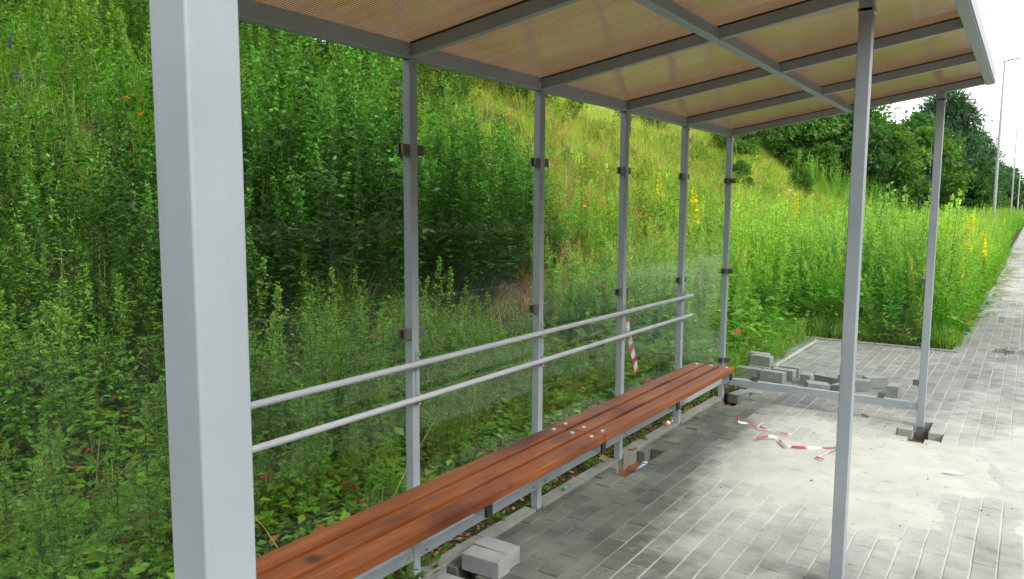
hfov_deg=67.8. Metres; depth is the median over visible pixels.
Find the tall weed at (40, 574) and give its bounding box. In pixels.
[2,472,90,578]
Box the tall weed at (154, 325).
[127,253,164,412]
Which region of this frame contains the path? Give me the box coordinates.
[1007,229,1023,264]
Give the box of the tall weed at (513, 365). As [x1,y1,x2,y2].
[505,342,520,386]
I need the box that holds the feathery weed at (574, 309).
[570,288,581,344]
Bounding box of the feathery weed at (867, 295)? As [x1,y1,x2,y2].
[860,277,877,325]
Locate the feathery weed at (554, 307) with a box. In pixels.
[545,244,569,352]
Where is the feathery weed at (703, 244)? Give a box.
[696,231,707,296]
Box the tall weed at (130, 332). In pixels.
[120,252,162,394]
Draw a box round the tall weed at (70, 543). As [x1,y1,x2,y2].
[25,429,88,578]
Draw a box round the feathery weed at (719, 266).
[696,263,730,330]
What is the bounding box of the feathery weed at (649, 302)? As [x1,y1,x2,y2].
[639,289,655,341]
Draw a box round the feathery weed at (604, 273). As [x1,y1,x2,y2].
[597,242,614,314]
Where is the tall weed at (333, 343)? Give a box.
[321,308,348,409]
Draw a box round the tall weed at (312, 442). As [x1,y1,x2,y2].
[288,394,336,483]
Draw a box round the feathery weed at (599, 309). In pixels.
[590,288,604,352]
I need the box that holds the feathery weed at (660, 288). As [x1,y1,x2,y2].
[655,269,676,356]
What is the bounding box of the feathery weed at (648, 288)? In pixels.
[641,268,655,321]
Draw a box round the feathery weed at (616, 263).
[607,249,627,334]
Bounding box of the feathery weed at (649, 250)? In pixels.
[646,236,653,278]
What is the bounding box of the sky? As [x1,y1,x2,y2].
[314,0,1023,183]
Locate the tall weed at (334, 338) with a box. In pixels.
[314,331,345,409]
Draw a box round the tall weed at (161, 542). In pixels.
[146,475,170,554]
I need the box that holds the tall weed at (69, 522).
[37,432,82,573]
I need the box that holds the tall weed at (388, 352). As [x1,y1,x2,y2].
[375,328,396,391]
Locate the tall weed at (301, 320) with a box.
[296,291,309,350]
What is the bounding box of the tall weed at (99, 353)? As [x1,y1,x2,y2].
[67,318,116,439]
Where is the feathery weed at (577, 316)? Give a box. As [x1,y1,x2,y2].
[555,269,592,339]
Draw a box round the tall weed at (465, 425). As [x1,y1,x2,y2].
[452,391,480,466]
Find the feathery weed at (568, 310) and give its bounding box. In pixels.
[559,283,573,345]
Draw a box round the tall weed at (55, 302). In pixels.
[21,297,80,430]
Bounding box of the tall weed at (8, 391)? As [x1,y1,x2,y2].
[0,327,40,482]
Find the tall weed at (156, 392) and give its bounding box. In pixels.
[139,378,163,461]
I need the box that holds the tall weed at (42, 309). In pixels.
[20,300,88,465]
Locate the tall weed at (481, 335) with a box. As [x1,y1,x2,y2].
[477,324,490,380]
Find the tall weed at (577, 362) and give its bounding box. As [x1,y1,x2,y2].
[568,337,584,386]
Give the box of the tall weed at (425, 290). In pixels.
[395,276,443,357]
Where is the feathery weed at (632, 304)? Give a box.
[625,298,638,361]
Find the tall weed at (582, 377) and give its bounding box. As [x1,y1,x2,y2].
[568,341,593,400]
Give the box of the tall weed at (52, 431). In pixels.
[27,385,72,506]
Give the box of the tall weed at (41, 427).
[7,418,89,578]
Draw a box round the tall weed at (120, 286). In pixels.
[89,273,136,438]
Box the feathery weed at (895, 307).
[881,240,909,336]
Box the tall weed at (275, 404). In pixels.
[266,360,286,435]
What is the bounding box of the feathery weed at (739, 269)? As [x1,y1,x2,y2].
[729,246,748,303]
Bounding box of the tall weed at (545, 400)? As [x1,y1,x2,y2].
[542,378,549,425]
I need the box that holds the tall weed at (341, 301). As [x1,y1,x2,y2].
[336,283,355,372]
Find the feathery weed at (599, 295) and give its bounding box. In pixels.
[578,263,610,335]
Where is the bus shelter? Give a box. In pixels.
[149,0,995,578]
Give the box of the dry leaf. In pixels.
[599,454,608,461]
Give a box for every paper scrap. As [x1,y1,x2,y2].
[636,461,647,469]
[944,470,963,473]
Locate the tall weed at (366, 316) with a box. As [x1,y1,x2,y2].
[354,280,382,363]
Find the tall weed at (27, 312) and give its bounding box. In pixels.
[9,262,45,396]
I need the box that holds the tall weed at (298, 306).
[289,272,310,353]
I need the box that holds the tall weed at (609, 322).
[597,321,615,395]
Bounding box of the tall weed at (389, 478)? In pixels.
[379,438,402,499]
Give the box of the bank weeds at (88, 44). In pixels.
[0,0,875,424]
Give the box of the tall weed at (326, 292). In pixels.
[316,272,338,331]
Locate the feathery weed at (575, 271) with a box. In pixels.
[562,262,582,312]
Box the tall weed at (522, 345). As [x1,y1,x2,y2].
[511,313,531,390]
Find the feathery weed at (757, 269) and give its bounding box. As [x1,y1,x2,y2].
[740,253,763,328]
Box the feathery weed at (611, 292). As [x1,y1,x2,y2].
[601,266,617,351]
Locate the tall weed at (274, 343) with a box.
[250,286,304,453]
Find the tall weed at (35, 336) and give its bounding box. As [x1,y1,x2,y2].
[12,319,69,500]
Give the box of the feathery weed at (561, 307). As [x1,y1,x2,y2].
[558,291,570,342]
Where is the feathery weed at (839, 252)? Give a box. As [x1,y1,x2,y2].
[836,245,844,318]
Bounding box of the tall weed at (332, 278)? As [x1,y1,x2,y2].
[313,267,354,394]
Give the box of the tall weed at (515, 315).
[497,300,522,391]
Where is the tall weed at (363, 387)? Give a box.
[353,357,372,427]
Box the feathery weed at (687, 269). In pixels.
[684,258,696,317]
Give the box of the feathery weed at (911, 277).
[904,254,924,345]
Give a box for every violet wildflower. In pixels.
[1,33,20,101]
[12,63,30,142]
[37,68,51,140]
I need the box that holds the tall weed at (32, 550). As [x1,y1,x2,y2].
[0,459,74,578]
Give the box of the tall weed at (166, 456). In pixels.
[142,397,171,536]
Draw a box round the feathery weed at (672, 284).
[658,276,675,331]
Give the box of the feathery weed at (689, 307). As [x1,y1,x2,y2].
[684,270,697,335]
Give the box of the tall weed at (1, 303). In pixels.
[0,290,21,397]
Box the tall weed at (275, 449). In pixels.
[269,412,284,479]
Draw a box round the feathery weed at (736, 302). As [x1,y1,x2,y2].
[726,281,741,346]
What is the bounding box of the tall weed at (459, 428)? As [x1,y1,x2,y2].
[450,399,469,465]
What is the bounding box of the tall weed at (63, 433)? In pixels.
[24,380,66,478]
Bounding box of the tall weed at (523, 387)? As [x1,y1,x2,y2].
[515,363,531,421]
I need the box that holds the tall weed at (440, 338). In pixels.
[427,330,450,408]
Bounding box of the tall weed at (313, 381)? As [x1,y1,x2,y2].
[285,369,327,493]
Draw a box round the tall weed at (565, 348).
[553,346,572,389]
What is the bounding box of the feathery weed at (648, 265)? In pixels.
[645,244,651,292]
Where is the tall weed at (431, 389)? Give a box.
[425,363,443,456]
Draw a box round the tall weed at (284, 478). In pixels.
[269,417,300,502]
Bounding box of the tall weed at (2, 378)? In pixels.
[0,338,13,443]
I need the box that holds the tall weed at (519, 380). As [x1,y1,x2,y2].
[508,358,525,411]
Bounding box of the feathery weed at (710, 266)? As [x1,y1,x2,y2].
[703,252,714,280]
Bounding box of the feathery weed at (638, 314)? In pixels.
[626,239,648,351]
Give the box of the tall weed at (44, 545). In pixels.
[0,447,75,578]
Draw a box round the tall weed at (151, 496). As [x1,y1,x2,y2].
[136,399,169,578]
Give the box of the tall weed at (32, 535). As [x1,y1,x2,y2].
[16,488,52,577]
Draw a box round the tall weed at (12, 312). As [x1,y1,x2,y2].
[0,303,41,452]
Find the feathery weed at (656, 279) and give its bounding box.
[646,257,668,306]
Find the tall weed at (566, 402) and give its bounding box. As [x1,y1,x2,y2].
[558,386,573,420]
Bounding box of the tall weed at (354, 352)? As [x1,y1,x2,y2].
[330,347,367,443]
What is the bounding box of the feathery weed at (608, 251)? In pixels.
[599,244,617,321]
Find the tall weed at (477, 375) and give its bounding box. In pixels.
[462,342,487,402]
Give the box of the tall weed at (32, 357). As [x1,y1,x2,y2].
[23,333,43,408]
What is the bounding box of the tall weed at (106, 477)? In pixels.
[79,458,131,563]
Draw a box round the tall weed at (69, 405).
[35,307,93,483]
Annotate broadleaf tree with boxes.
[736,122,801,144]
[759,115,843,153]
[768,113,851,174]
[796,104,905,179]
[816,112,895,185]
[866,107,965,193]
[866,119,932,207]
[882,122,976,214]
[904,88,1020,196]
[950,158,1005,212]
[999,187,1010,212]
[1001,164,1023,210]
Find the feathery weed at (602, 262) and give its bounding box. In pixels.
[574,242,609,314]
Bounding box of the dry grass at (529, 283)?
[441,95,714,325]
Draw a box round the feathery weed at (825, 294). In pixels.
[820,270,832,326]
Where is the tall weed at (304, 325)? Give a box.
[284,253,323,384]
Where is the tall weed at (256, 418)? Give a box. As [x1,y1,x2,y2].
[250,368,265,462]
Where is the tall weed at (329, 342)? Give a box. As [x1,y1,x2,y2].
[309,304,348,406]
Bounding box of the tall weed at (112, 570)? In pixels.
[85,513,128,578]
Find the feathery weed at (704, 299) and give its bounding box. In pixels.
[699,281,715,328]
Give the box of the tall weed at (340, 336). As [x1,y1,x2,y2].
[333,330,378,449]
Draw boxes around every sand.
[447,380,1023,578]
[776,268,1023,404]
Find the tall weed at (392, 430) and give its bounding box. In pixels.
[379,375,403,447]
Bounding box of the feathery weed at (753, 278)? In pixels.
[745,257,762,310]
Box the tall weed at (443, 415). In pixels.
[440,401,458,470]
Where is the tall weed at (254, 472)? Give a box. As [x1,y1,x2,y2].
[250,391,264,505]
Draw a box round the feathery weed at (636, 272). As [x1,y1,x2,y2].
[612,251,651,349]
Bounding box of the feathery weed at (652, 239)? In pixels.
[648,225,675,312]
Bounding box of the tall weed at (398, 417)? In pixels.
[388,397,405,442]
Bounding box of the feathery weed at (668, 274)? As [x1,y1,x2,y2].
[640,253,675,353]
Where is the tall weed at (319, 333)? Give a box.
[295,327,335,402]
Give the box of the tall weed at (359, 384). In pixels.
[344,349,373,451]
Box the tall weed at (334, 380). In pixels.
[323,357,341,417]
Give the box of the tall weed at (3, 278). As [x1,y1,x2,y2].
[0,273,10,361]
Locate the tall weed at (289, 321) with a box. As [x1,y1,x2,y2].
[277,286,301,361]
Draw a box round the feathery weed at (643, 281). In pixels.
[637,268,657,343]
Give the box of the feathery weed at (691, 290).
[686,257,703,318]
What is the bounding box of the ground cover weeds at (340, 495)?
[0,255,835,578]
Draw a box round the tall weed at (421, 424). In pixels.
[419,392,425,449]
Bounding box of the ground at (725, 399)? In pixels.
[723,233,1019,404]
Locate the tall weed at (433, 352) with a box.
[425,334,450,431]
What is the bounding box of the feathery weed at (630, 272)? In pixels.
[626,256,638,333]
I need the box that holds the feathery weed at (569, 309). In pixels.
[556,285,584,347]
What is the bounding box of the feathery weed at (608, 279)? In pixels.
[604,261,616,313]
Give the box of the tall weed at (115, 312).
[88,269,139,410]
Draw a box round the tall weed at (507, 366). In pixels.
[501,345,518,407]
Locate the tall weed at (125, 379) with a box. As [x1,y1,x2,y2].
[89,287,147,441]
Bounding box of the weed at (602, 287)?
[597,286,612,377]
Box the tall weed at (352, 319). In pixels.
[345,315,362,375]
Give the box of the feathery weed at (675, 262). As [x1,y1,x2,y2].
[658,252,676,302]
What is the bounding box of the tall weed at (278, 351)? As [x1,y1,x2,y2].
[261,320,292,401]
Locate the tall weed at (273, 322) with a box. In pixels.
[265,300,282,352]
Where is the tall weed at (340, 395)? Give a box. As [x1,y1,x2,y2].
[330,327,351,410]
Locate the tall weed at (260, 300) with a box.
[248,257,294,420]
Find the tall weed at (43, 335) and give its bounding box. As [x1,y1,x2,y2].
[29,302,58,399]
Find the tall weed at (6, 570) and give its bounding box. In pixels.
[0,510,17,578]
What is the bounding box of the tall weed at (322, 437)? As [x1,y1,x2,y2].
[301,395,333,486]
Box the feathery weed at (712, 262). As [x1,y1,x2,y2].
[696,254,721,304]
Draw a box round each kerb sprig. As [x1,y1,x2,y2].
[384,562,426,578]
[402,570,427,578]
[421,543,452,571]
[487,508,506,522]
[582,459,598,468]
[624,429,647,442]
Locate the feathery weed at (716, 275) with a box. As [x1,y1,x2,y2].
[712,262,721,327]
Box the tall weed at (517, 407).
[507,361,546,440]
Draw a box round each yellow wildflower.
[656,173,664,229]
[687,185,700,242]
[792,194,800,226]
[955,258,964,305]
[959,213,975,263]
[977,230,987,287]
[979,239,987,282]
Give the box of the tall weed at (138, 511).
[115,463,158,572]
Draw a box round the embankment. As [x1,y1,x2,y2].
[0,0,906,578]
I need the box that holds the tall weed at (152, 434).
[137,397,161,450]
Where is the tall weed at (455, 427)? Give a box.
[423,358,473,472]
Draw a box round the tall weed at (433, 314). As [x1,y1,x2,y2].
[419,256,459,379]
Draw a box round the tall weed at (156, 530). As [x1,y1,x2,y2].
[136,465,166,577]
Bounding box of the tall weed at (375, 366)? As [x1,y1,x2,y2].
[363,300,397,435]
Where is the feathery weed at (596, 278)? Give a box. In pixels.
[584,252,606,342]
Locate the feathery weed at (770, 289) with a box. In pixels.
[765,282,777,317]
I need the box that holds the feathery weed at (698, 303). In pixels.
[690,278,713,330]
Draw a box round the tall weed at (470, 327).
[462,295,485,393]
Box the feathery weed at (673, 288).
[658,266,685,315]
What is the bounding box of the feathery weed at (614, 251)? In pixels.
[607,236,617,296]
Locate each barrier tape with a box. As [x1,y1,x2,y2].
[626,318,638,372]
[664,418,672,425]
[737,416,789,434]
[757,435,835,459]
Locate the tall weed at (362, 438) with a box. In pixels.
[340,370,369,492]
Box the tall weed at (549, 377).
[542,344,550,398]
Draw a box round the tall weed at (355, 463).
[339,412,362,514]
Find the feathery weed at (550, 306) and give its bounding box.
[543,286,554,337]
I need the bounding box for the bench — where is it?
[256,362,733,578]
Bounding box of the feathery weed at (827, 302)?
[819,276,837,323]
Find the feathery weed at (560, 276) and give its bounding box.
[554,252,586,345]
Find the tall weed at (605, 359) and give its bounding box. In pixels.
[595,346,610,401]
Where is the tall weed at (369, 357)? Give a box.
[359,344,390,461]
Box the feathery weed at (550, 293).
[544,269,561,339]
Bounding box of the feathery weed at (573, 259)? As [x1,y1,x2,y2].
[561,244,582,330]
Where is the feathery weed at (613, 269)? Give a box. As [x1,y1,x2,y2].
[605,257,626,333]
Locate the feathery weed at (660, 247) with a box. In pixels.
[646,231,667,266]
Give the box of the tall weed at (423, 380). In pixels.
[404,332,437,404]
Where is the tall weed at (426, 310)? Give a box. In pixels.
[419,299,441,378]
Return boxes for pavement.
[448,265,1023,578]
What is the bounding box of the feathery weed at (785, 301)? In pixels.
[771,284,794,319]
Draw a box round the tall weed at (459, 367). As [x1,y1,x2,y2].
[445,362,465,432]
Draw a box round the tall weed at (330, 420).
[313,341,340,468]
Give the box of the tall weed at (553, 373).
[546,361,559,398]
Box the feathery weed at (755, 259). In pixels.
[748,254,768,314]
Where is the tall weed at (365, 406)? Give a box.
[362,403,376,453]
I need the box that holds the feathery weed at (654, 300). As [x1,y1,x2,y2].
[648,256,669,328]
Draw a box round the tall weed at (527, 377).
[515,358,531,413]
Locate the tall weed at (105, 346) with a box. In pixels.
[84,283,116,406]
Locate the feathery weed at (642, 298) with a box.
[633,294,646,350]
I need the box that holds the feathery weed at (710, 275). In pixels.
[704,265,721,287]
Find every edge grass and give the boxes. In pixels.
[586,247,1014,401]
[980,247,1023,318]
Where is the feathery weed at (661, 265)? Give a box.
[657,248,674,308]
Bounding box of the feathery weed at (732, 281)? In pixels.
[727,264,735,314]
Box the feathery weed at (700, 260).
[689,246,704,323]
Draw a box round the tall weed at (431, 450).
[420,406,444,476]
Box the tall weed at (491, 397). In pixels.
[485,379,498,421]
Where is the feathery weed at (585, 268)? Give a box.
[581,256,597,295]
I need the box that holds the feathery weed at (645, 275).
[633,264,654,343]
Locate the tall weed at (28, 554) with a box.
[17,546,35,577]
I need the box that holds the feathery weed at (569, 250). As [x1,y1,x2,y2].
[566,239,584,328]
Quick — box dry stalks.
[0,375,564,577]
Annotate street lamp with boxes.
[992,57,1020,216]
[1010,127,1023,210]
[1017,152,1023,206]
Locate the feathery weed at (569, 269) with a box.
[561,254,572,333]
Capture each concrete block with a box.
[435,573,463,578]
[462,545,509,578]
[473,536,519,568]
[727,390,748,403]
[735,365,761,378]
[740,389,762,395]
[748,351,770,361]
[748,365,770,368]
[750,353,773,366]
[759,369,786,382]
[772,367,795,380]
[779,364,801,377]
[799,371,814,384]
[805,380,830,389]
[814,368,837,383]
[830,383,855,390]
[855,378,869,391]
[863,375,887,388]
[886,382,902,397]
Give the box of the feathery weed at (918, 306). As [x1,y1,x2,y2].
[906,252,926,334]
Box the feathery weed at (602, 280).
[589,254,609,354]
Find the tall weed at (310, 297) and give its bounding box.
[296,285,319,394]
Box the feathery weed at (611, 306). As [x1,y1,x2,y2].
[603,284,615,330]
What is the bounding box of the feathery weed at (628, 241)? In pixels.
[615,239,637,300]
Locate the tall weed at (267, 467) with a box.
[258,449,281,512]
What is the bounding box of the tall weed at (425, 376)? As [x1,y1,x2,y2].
[420,317,434,386]
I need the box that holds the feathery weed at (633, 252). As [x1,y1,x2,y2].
[627,231,639,298]
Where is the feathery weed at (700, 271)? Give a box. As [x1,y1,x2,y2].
[694,246,706,305]
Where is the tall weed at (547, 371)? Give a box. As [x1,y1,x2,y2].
[543,353,555,390]
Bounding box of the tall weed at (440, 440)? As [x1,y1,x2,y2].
[432,417,451,474]
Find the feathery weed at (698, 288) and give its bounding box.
[683,275,703,338]
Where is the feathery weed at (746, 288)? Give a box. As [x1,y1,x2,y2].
[743,266,754,314]
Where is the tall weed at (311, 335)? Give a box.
[283,326,336,463]
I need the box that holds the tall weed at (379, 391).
[363,385,392,447]
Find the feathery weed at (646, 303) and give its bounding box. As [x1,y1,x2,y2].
[636,267,657,337]
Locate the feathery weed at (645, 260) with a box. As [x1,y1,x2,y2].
[641,240,671,340]
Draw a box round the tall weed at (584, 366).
[581,352,593,387]
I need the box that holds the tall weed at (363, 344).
[355,296,374,384]
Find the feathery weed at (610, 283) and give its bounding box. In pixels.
[603,269,626,352]
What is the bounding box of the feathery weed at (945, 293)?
[933,277,961,331]
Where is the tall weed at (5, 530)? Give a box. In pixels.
[0,442,41,578]
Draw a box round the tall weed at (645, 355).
[635,308,653,383]
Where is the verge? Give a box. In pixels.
[815,224,1023,348]
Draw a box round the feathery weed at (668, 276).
[660,247,676,329]
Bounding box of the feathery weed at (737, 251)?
[733,243,748,313]
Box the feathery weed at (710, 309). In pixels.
[702,285,716,338]
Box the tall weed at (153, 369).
[132,289,163,395]
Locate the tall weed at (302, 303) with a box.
[290,270,315,343]
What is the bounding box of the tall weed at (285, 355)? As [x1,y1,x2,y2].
[258,281,302,431]
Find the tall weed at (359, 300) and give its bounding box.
[345,285,375,375]
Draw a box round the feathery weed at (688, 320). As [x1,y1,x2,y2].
[684,291,698,343]
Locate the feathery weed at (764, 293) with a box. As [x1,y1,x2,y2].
[758,270,771,317]
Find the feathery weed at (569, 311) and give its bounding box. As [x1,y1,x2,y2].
[557,280,581,352]
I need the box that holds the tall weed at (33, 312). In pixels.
[10,243,71,413]
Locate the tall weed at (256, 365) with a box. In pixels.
[248,331,284,454]
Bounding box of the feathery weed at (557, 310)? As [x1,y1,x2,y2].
[549,288,568,344]
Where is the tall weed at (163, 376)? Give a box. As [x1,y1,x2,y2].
[145,319,166,422]
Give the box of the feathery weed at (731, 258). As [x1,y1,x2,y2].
[728,239,735,317]
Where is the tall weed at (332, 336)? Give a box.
[315,303,362,439]
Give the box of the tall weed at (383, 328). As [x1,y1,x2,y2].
[362,321,393,388]
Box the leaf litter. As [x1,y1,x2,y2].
[382,391,717,578]
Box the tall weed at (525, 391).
[518,345,531,429]
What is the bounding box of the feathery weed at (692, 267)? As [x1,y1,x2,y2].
[685,250,701,288]
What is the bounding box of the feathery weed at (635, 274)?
[627,259,636,305]
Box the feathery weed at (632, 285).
[626,267,643,306]
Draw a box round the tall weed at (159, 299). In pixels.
[131,254,164,378]
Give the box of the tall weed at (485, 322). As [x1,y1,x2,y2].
[480,320,503,387]
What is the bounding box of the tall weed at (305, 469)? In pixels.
[290,438,312,492]
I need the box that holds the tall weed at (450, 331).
[431,267,465,385]
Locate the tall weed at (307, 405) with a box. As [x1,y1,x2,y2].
[293,361,321,466]
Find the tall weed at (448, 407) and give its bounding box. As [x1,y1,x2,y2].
[437,376,465,435]
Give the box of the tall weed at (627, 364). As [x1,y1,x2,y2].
[624,334,640,391]
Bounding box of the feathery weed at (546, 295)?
[528,236,556,341]
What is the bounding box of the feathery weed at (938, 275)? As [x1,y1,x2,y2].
[919,263,942,325]
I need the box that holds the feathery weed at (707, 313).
[697,294,711,360]
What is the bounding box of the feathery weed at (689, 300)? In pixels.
[674,276,704,338]
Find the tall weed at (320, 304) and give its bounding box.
[301,276,334,341]
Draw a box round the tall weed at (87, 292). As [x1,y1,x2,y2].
[47,262,126,456]
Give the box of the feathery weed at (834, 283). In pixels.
[819,235,843,321]
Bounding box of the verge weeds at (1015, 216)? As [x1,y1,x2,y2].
[793,148,1023,246]
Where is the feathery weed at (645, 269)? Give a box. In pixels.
[630,248,658,299]
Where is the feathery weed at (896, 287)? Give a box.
[876,252,910,321]
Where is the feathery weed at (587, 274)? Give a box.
[566,251,590,345]
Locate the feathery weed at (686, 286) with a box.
[665,263,689,351]
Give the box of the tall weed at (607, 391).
[603,362,611,400]
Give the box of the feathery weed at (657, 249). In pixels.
[649,231,676,273]
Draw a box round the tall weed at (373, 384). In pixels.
[362,351,386,433]
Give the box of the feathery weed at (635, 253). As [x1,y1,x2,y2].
[627,235,638,282]
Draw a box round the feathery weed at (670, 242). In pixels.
[653,226,678,253]
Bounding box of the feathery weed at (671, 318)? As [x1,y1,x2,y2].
[662,294,676,338]
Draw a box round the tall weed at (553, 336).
[543,317,567,398]
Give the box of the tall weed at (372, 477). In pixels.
[356,389,396,510]
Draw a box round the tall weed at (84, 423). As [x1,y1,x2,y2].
[31,300,123,476]
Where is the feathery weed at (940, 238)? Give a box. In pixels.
[911,226,958,330]
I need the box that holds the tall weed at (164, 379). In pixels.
[142,375,169,477]
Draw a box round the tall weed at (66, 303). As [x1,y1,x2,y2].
[25,275,106,444]
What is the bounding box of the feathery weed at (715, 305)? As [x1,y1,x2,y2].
[713,281,729,332]
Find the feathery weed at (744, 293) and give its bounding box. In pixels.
[727,253,756,340]
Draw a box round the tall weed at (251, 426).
[250,390,259,444]
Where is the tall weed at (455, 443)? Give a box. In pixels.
[430,369,472,469]
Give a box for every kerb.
[421,396,721,578]
[802,227,1023,352]
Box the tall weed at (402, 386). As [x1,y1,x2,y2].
[387,320,426,431]
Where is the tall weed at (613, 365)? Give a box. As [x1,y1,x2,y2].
[610,352,615,386]
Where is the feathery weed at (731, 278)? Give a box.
[719,247,747,304]
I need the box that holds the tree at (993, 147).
[969,127,1019,207]
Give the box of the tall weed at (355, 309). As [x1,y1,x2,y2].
[344,264,369,364]
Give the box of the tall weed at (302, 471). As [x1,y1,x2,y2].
[288,438,319,522]
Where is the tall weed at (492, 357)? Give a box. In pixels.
[481,322,500,405]
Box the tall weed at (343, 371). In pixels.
[323,331,353,452]
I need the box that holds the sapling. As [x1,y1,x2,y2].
[613,110,638,138]
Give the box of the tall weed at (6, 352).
[0,311,13,462]
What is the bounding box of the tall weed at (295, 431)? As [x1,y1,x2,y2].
[280,381,321,497]
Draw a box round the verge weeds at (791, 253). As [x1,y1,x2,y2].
[559,143,1013,333]
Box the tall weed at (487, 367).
[483,327,505,394]
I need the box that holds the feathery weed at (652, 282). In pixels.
[647,270,659,321]
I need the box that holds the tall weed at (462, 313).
[447,297,482,409]
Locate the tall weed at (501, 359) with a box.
[473,292,514,409]
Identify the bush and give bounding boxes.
[0,0,46,22]
[0,24,156,277]
[0,113,162,377]
[58,0,151,64]
[76,0,317,228]
[94,44,342,338]
[104,0,149,41]
[104,144,309,361]
[238,20,259,60]
[239,20,322,70]
[239,24,398,221]
[239,25,422,270]
[240,40,448,324]
[256,26,348,64]
[257,46,484,297]
[285,33,397,91]
[311,49,472,220]
[313,39,374,67]
[316,39,388,72]
[350,94,533,319]
[351,50,418,77]
[356,74,557,316]
[377,54,477,116]
[390,84,479,196]
[417,64,486,112]
[418,98,551,306]
[421,113,559,281]
[442,91,516,183]
[453,71,489,89]
[475,128,552,227]
[484,80,553,117]
[493,169,585,285]
[545,95,587,119]
[631,114,652,126]
[646,118,665,129]
[710,132,761,158]
[725,158,754,186]
[758,139,779,154]
[787,167,817,195]
[819,163,849,188]
[843,185,885,211]
[872,184,914,210]
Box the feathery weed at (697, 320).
[694,289,719,350]
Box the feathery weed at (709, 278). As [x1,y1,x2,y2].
[695,255,721,317]
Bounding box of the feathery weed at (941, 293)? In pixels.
[933,259,958,335]
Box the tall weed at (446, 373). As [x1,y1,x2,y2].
[439,359,451,401]
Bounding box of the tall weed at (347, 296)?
[343,294,362,360]
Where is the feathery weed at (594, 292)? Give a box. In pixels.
[580,260,601,350]
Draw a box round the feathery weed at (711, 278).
[707,267,716,324]
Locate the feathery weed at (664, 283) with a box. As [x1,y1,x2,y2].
[659,267,669,314]
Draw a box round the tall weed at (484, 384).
[474,351,495,427]
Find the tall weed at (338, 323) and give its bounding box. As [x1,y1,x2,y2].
[324,301,351,354]
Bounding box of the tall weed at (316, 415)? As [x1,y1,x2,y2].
[307,395,334,521]
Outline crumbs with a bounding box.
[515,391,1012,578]
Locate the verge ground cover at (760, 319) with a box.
[544,249,1008,392]
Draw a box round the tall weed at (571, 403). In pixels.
[557,371,574,417]
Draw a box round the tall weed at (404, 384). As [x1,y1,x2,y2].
[390,356,427,453]
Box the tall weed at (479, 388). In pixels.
[468,383,488,447]
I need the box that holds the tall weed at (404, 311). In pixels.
[399,275,426,358]
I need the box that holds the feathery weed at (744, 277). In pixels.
[737,264,752,331]
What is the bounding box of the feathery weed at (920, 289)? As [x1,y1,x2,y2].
[906,245,937,328]
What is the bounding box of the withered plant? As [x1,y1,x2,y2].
[991,347,1023,354]
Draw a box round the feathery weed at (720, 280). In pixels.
[717,261,727,303]
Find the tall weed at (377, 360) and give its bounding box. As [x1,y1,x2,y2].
[366,309,389,398]
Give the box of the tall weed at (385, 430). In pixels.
[365,356,395,456]
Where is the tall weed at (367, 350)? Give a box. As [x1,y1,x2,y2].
[360,337,375,399]
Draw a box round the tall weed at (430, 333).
[419,312,442,384]
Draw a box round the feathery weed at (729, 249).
[717,237,737,282]
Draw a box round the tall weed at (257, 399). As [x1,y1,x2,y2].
[249,358,265,464]
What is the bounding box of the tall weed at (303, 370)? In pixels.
[293,344,311,383]
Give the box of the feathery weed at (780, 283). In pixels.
[757,249,785,321]
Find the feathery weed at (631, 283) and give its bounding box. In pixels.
[625,280,637,354]
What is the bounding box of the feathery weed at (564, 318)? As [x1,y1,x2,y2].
[557,297,574,351]
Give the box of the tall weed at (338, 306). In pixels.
[314,279,347,343]
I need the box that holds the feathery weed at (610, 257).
[606,240,634,296]
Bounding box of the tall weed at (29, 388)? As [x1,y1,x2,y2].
[0,333,48,459]
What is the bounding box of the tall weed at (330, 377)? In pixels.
[277,294,338,458]
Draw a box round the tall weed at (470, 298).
[454,284,482,379]
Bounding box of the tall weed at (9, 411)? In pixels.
[0,356,33,479]
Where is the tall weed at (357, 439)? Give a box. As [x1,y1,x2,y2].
[343,421,371,489]
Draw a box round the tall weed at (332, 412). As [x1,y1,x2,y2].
[310,302,341,464]
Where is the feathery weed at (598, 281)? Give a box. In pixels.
[580,267,601,341]
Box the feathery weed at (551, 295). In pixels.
[543,256,564,345]
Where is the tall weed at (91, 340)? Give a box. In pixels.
[82,339,99,425]
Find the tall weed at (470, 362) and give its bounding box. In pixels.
[455,329,482,436]
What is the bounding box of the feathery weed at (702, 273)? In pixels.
[694,249,709,311]
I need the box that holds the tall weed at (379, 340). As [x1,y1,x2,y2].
[363,326,400,417]
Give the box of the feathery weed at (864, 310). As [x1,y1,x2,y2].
[859,282,873,327]
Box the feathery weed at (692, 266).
[687,248,701,312]
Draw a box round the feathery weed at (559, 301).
[555,285,562,337]
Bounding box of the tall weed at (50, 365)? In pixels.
[28,307,87,499]
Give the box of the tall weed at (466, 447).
[451,384,489,464]
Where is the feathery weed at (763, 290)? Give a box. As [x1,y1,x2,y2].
[755,273,770,317]
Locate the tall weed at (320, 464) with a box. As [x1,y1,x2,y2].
[303,403,330,519]
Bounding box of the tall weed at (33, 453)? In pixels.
[0,349,36,456]
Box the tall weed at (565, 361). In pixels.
[557,342,582,412]
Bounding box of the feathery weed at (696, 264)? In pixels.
[687,225,726,331]
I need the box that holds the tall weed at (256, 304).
[251,290,263,326]
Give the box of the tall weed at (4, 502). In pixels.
[0,470,28,578]
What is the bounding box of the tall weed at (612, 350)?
[604,333,615,394]
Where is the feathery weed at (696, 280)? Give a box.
[692,263,705,308]
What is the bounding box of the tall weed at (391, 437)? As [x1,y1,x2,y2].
[379,398,405,477]
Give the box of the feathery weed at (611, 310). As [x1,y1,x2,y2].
[604,283,616,336]
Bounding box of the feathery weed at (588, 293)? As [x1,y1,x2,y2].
[579,271,591,344]

